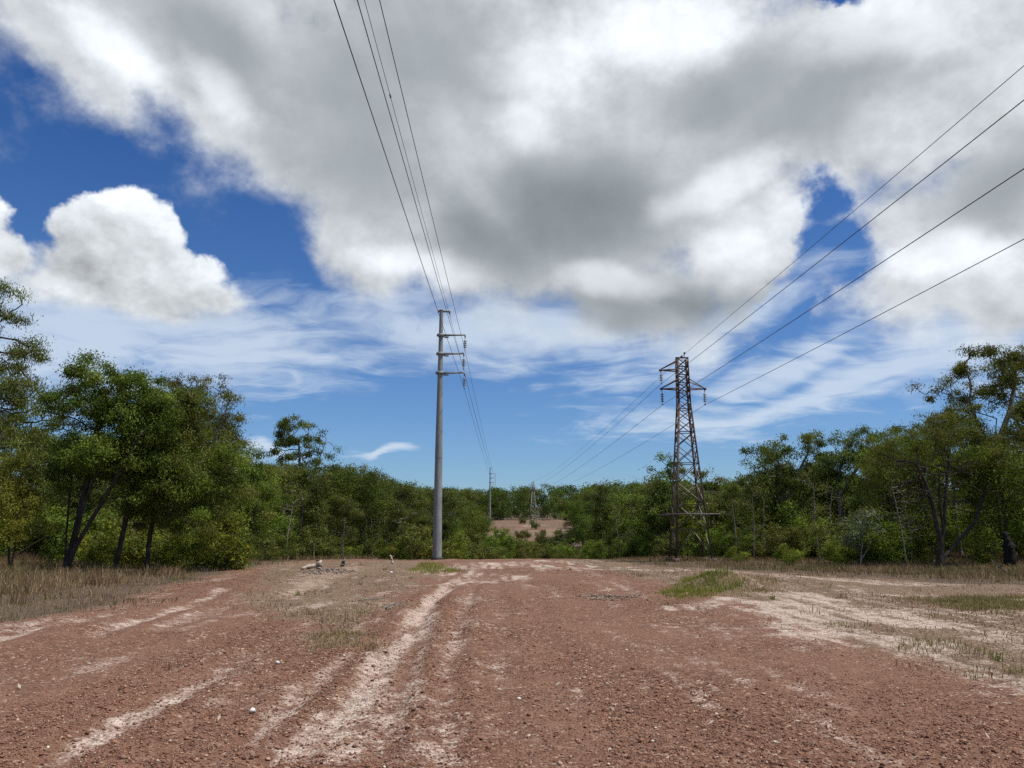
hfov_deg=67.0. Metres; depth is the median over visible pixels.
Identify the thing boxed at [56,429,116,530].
gum sapling
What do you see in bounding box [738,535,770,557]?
shrub
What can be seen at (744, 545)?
shrub
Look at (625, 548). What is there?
shrub
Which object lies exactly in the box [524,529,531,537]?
shrub
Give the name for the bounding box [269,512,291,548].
shrub
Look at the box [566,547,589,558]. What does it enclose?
shrub
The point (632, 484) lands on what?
eucalypt tree
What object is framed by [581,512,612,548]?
bushy tree
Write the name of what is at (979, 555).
shrub
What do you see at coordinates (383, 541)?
shrub
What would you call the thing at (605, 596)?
rubble
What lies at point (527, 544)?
shrub
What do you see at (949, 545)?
shrub
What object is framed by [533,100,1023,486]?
overhead wire
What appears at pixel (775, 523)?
shrub
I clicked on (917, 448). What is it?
paperbark tree
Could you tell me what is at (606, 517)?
gum sapling
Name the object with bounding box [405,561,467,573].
green grass
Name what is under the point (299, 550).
shrub
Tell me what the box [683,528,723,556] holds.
shrub
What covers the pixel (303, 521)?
eucalypt tree
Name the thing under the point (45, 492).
gum sapling
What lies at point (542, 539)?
shrub
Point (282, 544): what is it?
shrub
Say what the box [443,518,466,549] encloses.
bushy tree
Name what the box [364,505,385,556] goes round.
bare sapling
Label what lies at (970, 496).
eucalypt tree
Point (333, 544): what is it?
shrub
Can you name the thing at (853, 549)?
shrub
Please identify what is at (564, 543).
shrub
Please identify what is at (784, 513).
shrub
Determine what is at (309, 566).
bleached log
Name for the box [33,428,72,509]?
gum sapling
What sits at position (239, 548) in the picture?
shrub
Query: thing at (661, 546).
shrub
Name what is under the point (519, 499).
distant wood
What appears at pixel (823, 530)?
shrub
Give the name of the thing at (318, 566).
tree stump
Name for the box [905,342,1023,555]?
eucalypt tree
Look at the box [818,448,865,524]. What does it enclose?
eucalypt tree
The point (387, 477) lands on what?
eucalypt tree
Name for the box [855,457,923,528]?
eucalypt tree
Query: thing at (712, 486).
eucalypt tree
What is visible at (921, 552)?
shrub
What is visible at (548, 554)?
shrub
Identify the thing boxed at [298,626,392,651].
green grass
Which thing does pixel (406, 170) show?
overhead wire
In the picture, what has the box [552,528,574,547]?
shrub
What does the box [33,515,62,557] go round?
shrub
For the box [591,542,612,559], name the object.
shrub
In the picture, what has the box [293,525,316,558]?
shrub
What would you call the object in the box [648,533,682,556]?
shrub
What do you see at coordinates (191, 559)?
shrub
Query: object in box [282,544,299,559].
shrub
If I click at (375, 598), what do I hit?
fallen branch
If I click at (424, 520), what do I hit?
eucalypt tree
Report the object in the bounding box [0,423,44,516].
eucalypt tree
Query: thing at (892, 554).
shrub
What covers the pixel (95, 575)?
dry grass
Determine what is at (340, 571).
rubble
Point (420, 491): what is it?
eucalypt tree
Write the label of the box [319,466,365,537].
eucalypt tree
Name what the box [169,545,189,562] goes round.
shrub
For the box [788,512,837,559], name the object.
shrub
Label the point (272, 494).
eucalypt tree
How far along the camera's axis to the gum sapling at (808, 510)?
67.66 m
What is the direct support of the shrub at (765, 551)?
on the ground at (672, 621)
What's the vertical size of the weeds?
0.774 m
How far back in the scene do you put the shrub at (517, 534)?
168.16 m
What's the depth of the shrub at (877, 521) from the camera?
46.81 m
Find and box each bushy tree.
[89,484,118,507]
[219,476,282,540]
[328,465,397,555]
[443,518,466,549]
[444,506,481,541]
[464,501,489,548]
[464,503,489,542]
[471,516,497,545]
[555,500,580,531]
[557,497,595,546]
[574,514,594,541]
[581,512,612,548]
[596,481,674,556]
[608,501,647,548]
[867,437,969,561]
[930,441,1023,545]
[993,457,1023,555]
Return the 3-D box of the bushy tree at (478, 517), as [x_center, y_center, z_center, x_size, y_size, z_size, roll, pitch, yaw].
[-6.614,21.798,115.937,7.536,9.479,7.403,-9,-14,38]
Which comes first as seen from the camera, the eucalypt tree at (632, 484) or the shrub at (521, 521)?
the eucalypt tree at (632, 484)
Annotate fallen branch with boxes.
[3,520,58,564]
[358,597,393,600]
[385,602,402,608]
[990,559,1009,573]
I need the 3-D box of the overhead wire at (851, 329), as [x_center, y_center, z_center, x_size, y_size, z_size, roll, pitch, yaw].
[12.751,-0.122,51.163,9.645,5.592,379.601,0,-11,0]
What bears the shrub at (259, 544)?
on the ground at (672, 621)
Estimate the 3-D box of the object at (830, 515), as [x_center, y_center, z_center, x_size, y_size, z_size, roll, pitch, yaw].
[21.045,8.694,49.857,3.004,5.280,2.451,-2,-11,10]
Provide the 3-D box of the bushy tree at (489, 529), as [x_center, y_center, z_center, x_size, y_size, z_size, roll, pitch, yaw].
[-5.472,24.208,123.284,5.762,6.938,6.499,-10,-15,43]
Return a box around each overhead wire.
[334,0,490,476]
[357,0,490,470]
[364,0,484,447]
[379,0,490,462]
[533,66,1023,481]
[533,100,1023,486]
[538,168,1023,490]
[562,239,1023,486]
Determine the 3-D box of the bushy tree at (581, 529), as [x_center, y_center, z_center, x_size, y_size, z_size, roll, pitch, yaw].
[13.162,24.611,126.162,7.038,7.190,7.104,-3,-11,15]
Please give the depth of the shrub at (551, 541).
137.04 m
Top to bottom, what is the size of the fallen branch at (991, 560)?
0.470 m
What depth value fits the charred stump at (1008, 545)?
37.18 m
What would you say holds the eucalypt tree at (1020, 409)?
on the ground at (672, 621)
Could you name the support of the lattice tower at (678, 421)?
on the ground at (672, 621)
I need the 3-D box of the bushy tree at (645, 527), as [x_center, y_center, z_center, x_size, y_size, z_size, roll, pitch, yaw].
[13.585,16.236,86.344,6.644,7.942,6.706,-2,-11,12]
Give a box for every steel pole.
[431,309,466,559]
[489,468,495,523]
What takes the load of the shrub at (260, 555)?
on the ground at (672, 621)
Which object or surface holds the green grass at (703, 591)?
on the ground at (672, 621)
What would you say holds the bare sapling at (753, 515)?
on the ground at (672, 621)
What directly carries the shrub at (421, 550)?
on the ground at (672, 621)
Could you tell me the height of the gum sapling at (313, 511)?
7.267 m
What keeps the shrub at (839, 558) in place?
on the ground at (672, 621)
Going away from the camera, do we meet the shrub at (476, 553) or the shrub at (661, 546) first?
the shrub at (661, 546)
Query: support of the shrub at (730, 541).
on the ground at (672, 621)
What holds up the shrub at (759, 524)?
on the ground at (672, 621)
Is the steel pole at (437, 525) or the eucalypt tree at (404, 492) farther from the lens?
the eucalypt tree at (404, 492)
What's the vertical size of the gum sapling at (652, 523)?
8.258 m
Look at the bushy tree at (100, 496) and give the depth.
55.11 m
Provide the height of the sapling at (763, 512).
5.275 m
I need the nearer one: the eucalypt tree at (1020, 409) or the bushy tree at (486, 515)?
the eucalypt tree at (1020, 409)
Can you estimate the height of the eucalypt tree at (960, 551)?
9.830 m
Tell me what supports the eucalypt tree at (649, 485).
on the ground at (672, 621)
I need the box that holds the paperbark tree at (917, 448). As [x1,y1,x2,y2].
[850,409,1023,567]
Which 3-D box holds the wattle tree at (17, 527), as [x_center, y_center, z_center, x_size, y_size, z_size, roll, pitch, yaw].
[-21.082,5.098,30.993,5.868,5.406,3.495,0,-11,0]
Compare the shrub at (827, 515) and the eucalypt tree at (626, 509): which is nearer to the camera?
the shrub at (827, 515)
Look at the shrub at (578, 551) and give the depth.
83.33 m
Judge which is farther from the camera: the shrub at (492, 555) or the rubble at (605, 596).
the shrub at (492, 555)
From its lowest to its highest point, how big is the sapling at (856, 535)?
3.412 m
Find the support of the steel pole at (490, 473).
on the ground at (672, 621)
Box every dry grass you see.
[0,549,412,622]
[585,551,1023,583]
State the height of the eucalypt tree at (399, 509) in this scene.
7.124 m
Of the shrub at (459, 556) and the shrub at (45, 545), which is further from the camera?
the shrub at (459, 556)
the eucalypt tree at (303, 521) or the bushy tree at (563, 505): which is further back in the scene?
the bushy tree at (563, 505)
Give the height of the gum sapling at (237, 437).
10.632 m
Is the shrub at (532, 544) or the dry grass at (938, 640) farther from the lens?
the shrub at (532, 544)
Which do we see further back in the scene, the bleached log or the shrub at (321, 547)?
the shrub at (321, 547)
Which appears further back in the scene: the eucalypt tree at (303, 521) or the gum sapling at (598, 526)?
the gum sapling at (598, 526)
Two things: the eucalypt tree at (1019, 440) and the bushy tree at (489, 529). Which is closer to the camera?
the eucalypt tree at (1019, 440)
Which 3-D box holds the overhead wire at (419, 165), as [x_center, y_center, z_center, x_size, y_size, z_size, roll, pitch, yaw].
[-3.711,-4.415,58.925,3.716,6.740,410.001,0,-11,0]
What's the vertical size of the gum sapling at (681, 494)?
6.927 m
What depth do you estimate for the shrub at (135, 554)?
37.89 m
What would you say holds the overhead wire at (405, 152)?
attached to the steel pole at (437, 525)
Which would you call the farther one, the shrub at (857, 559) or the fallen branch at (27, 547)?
the shrub at (857, 559)
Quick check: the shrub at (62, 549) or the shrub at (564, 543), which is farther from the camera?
the shrub at (564, 543)
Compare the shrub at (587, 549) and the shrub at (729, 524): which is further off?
the shrub at (587, 549)
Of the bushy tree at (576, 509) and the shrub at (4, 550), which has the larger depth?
the bushy tree at (576, 509)
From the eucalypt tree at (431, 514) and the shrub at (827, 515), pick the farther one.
the eucalypt tree at (431, 514)
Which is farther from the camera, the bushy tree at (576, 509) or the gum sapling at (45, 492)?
the bushy tree at (576, 509)
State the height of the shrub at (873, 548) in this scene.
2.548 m
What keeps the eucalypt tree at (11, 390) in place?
on the ground at (672, 621)
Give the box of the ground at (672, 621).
[0,507,1023,767]
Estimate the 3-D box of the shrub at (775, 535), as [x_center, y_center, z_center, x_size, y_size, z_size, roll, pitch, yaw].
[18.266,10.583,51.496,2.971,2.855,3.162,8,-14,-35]
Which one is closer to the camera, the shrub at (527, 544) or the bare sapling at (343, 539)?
the bare sapling at (343, 539)
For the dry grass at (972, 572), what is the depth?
36.56 m
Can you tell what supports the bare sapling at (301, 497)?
on the ground at (672, 621)
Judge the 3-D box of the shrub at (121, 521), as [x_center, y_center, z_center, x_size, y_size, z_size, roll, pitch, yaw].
[-19.137,8.007,39.744,3.867,3.248,3.634,3,-11,-14]
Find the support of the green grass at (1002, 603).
on the ground at (672, 621)
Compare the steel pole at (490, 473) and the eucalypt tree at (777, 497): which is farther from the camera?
the steel pole at (490, 473)
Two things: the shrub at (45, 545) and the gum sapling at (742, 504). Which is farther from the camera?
the gum sapling at (742, 504)
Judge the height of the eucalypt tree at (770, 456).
10.186 m
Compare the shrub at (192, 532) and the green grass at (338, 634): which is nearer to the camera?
the green grass at (338, 634)
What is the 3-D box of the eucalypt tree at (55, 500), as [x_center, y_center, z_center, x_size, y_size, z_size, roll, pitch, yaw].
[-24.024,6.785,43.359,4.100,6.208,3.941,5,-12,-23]
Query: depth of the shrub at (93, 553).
36.01 m
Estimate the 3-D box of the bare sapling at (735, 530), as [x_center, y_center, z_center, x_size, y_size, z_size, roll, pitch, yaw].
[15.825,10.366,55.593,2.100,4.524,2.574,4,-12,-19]
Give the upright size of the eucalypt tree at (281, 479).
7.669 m
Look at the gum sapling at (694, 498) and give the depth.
64.13 m
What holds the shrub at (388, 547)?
on the ground at (672, 621)
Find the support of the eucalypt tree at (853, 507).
on the ground at (672, 621)
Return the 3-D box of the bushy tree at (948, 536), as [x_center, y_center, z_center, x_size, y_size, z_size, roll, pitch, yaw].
[24.212,6.596,44.906,5.719,7.423,5.070,3,-11,-15]
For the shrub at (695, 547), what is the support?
on the ground at (672, 621)
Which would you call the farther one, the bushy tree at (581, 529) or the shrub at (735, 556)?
the bushy tree at (581, 529)
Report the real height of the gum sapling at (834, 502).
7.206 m
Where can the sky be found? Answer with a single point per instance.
(188, 187)
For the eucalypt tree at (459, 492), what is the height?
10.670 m
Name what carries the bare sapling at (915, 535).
on the ground at (672, 621)
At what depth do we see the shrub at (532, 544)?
98.20 m
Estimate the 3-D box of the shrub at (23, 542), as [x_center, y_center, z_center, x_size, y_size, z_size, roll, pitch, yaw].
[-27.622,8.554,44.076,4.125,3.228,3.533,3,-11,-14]
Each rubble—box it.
[302,567,355,573]
[576,594,644,600]
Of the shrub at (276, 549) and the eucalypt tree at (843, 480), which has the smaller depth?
the shrub at (276, 549)
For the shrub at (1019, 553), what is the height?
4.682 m
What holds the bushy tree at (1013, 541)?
on the ground at (672, 621)
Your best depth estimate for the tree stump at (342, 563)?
40.16 m
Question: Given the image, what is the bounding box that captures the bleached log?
[301,563,315,569]
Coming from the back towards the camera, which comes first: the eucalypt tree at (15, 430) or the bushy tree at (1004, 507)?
the eucalypt tree at (15, 430)
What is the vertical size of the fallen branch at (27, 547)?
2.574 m
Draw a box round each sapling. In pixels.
[10,421,61,524]
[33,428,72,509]
[34,434,82,514]
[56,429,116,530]
[102,431,147,533]
[199,407,243,519]
[273,491,301,544]
[283,489,311,538]
[303,468,333,558]
[335,517,355,555]
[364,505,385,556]
[382,514,397,546]
[586,480,613,544]
[598,491,621,547]
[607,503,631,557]
[642,474,675,543]
[643,487,670,533]
[670,481,695,545]
[671,497,713,559]
[682,486,710,537]
[714,497,745,555]
[716,477,746,536]
[723,498,747,526]
[735,482,764,555]
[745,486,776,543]
[785,488,802,521]
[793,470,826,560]
[799,482,822,523]
[806,462,848,529]
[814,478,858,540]
[832,505,887,564]
[883,480,923,560]
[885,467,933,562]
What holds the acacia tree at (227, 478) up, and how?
on the ground at (672, 621)
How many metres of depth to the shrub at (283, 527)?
58.30 m
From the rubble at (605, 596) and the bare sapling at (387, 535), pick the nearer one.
the rubble at (605, 596)
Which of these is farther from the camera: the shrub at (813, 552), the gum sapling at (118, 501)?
the shrub at (813, 552)
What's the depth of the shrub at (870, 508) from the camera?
48.90 m
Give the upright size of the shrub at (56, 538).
3.222 m
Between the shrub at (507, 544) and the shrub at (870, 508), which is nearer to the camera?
the shrub at (870, 508)
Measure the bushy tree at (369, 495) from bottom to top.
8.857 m
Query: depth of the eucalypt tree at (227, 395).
48.40 m
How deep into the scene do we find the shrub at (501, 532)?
140.81 m
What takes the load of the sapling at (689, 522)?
on the ground at (672, 621)
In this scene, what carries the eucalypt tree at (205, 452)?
on the ground at (672, 621)
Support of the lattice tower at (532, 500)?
on the ground at (672, 621)
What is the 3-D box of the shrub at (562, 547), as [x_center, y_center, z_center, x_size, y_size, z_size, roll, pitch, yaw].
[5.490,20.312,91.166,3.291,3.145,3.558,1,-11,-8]
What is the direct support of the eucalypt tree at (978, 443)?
on the ground at (672, 621)
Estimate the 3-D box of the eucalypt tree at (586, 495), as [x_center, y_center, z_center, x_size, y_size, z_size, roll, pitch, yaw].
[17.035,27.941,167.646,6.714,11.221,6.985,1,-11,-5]
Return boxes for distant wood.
[0,471,958,533]
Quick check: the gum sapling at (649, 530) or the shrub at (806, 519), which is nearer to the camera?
the shrub at (806, 519)
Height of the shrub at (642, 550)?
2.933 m
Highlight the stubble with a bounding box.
[0,558,1023,680]
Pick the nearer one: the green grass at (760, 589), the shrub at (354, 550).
the green grass at (760, 589)
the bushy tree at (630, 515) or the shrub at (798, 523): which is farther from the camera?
the bushy tree at (630, 515)
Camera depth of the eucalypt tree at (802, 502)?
73.04 m
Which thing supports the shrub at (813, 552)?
on the ground at (672, 621)
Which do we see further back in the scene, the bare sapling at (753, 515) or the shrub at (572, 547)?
the shrub at (572, 547)
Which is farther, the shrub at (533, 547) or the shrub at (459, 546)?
the shrub at (533, 547)
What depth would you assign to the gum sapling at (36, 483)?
49.97 m
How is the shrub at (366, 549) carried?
on the ground at (672, 621)
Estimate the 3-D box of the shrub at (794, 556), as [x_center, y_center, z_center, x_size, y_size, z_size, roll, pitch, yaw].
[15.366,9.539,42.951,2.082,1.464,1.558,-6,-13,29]
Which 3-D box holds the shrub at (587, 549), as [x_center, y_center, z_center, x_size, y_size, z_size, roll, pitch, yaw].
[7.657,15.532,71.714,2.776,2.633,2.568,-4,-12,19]
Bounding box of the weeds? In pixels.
[1,558,1023,679]
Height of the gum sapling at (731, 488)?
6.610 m
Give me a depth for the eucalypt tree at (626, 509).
81.68 m
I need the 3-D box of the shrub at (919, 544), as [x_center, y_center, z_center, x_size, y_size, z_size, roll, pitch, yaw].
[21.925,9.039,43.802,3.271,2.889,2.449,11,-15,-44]
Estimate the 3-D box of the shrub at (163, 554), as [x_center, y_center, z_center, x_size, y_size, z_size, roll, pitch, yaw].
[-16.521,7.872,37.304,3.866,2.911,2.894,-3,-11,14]
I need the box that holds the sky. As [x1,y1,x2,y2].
[0,0,1023,506]
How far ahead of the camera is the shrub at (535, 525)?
209.93 m
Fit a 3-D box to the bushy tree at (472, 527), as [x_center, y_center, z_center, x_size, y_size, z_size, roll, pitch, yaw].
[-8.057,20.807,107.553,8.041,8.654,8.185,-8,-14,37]
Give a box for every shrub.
[0,507,50,558]
[0,520,18,559]
[10,503,73,555]
[24,505,101,562]
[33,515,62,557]
[36,508,105,566]
[50,541,88,564]
[59,518,128,569]
[93,502,136,545]
[96,513,172,564]
[98,514,167,568]
[125,518,194,570]
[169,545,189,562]
[172,526,232,570]
[183,528,235,558]
[187,510,259,570]
[239,523,276,551]
[249,546,268,560]
[250,539,281,560]
[257,513,300,556]
[264,540,281,559]
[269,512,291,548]
[270,534,290,559]
[274,529,309,555]
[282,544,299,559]
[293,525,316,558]
[309,524,344,558]
[327,535,339,556]
[338,544,364,556]
[342,549,357,557]
[355,541,377,558]
[368,546,389,558]
[369,539,399,559]
[374,540,390,554]
[390,541,415,559]
[393,521,456,559]
[442,530,472,558]
[442,545,463,558]
[450,531,496,558]
[480,532,517,558]
[482,545,509,558]
[486,534,506,550]
[491,526,509,545]
[508,538,530,558]
[512,541,544,558]
[514,531,525,538]
[516,547,538,558]
[518,517,526,523]
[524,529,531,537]
[526,542,539,554]
[530,518,539,528]
[534,530,552,546]
[535,542,567,558]
[546,532,571,546]
[548,543,567,558]
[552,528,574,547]
[554,537,582,553]
[561,544,588,555]
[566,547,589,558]
[571,549,589,558]
[581,538,607,558]
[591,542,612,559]
[610,536,640,558]
[611,543,631,558]
[633,537,664,557]
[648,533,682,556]
[652,531,690,556]
[653,527,689,552]
[679,526,724,558]
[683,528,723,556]
[716,520,751,556]
[719,532,757,556]
[723,527,766,557]
[723,546,751,562]
[738,496,805,554]
[738,518,766,555]
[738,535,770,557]
[749,525,811,558]
[761,521,814,557]
[765,521,788,536]
[771,543,806,565]
[774,510,815,543]
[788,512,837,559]
[801,517,855,562]
[801,532,834,558]
[810,506,867,532]
[820,539,858,564]
[830,535,880,562]
[847,521,922,564]
[850,534,895,564]
[854,499,937,555]
[857,525,907,564]
[868,506,934,556]
[875,511,934,559]
[879,521,935,561]
[880,494,963,555]
[882,518,924,561]
[953,526,1003,564]
[972,525,1010,553]
[1015,490,1023,557]
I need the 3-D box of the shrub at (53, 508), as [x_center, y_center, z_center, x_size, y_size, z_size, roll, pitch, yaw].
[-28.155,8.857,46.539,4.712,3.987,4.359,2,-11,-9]
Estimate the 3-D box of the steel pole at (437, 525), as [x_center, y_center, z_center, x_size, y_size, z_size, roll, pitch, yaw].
[-4.625,3.614,57.364,2.400,18.890,0.840,0,-11,0]
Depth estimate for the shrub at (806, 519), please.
61.00 m
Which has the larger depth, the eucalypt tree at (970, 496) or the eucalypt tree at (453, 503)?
the eucalypt tree at (453, 503)
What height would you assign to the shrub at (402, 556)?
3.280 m
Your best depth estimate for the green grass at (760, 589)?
22.88 m
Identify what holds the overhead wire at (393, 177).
hanging from the steel pole at (437, 525)
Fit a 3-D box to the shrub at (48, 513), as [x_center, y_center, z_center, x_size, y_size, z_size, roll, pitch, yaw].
[-22.924,7.862,39.641,3.320,3.581,3.589,3,-11,-16]
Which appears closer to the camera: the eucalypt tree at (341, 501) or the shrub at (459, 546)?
the eucalypt tree at (341, 501)
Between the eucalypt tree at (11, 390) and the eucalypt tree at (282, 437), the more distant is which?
the eucalypt tree at (282, 437)
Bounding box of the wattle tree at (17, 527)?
[0,449,66,567]
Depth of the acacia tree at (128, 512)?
33.12 m
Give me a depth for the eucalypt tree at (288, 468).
67.42 m
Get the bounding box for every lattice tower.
[528,483,537,525]
[658,352,719,561]
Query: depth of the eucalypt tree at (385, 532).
81.88 m
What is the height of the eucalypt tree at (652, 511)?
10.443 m
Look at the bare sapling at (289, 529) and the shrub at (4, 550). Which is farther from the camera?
the bare sapling at (289, 529)
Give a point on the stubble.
(343, 625)
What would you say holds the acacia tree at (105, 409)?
on the ground at (672, 621)
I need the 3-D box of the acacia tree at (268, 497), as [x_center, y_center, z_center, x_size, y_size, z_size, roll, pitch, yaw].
[-15.269,6.649,43.485,4.445,7.134,5.791,-8,-14,37]
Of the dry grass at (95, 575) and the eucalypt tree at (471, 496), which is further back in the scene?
the eucalypt tree at (471, 496)
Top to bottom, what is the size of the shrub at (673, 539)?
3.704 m
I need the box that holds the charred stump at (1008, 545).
[1000,531,1016,566]
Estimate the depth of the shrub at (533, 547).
94.83 m
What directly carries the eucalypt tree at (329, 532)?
on the ground at (672, 621)
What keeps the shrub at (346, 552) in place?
on the ground at (672, 621)
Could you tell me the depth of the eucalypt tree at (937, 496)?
59.74 m
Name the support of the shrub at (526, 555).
on the ground at (672, 621)
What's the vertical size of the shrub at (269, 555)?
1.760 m
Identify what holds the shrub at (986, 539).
on the ground at (672, 621)
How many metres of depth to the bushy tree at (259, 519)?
54.76 m
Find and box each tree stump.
[315,560,321,569]
[340,559,345,566]
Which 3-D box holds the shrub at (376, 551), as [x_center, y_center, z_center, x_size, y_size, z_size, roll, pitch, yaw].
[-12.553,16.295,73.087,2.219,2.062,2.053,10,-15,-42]
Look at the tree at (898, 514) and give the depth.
41.65 m
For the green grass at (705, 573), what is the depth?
23.63 m
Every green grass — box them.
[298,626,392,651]
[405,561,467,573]
[654,570,754,599]
[680,566,747,585]
[722,573,790,593]
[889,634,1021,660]
[899,592,1023,611]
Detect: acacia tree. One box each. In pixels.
[18,348,212,571]
[97,398,213,570]
[144,382,265,572]
[194,441,296,564]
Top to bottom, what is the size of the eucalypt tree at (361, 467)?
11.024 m
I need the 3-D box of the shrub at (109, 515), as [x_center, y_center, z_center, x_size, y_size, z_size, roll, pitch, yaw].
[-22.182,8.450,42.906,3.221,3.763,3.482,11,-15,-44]
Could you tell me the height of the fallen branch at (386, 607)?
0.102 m
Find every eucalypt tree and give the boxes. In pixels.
[0,276,90,486]
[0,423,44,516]
[46,470,113,535]
[139,429,187,527]
[161,372,268,528]
[176,419,236,520]
[254,463,295,514]
[257,479,283,517]
[264,413,346,527]
[266,460,308,525]
[293,483,329,540]
[319,466,347,537]
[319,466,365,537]
[323,458,384,538]
[324,493,366,554]
[354,471,398,547]
[370,477,402,544]
[377,482,419,541]
[382,498,425,559]
[402,485,431,542]
[403,497,432,542]
[420,502,447,540]
[422,484,471,525]
[422,486,466,542]
[459,488,479,505]
[580,487,601,502]
[606,488,645,556]
[625,481,648,490]
[634,451,687,530]
[643,481,656,495]
[687,467,757,545]
[730,429,841,534]
[747,466,796,530]
[794,464,823,517]
[806,423,882,522]
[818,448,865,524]
[844,423,942,518]
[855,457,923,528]
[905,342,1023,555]
[911,421,983,554]
[918,480,949,523]
[948,439,1005,529]
[958,425,1021,525]
[969,424,1023,531]
[999,392,1023,430]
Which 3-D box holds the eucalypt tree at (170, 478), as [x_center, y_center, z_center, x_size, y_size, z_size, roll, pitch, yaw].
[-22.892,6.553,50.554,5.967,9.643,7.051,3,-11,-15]
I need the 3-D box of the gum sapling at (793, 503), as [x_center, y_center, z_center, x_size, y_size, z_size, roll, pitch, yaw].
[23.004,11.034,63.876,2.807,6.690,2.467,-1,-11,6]
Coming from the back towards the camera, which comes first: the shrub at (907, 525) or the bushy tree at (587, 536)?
the bushy tree at (587, 536)
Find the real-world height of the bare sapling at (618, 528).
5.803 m
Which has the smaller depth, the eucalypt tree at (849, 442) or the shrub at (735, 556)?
the shrub at (735, 556)
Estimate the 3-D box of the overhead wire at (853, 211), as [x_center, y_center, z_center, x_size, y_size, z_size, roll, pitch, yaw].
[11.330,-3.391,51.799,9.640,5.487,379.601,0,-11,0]
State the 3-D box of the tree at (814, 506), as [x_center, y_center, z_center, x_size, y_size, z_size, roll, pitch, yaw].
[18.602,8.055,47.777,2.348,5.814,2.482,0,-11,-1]
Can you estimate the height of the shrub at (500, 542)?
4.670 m
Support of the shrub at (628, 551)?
on the ground at (672, 621)
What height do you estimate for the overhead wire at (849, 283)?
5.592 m

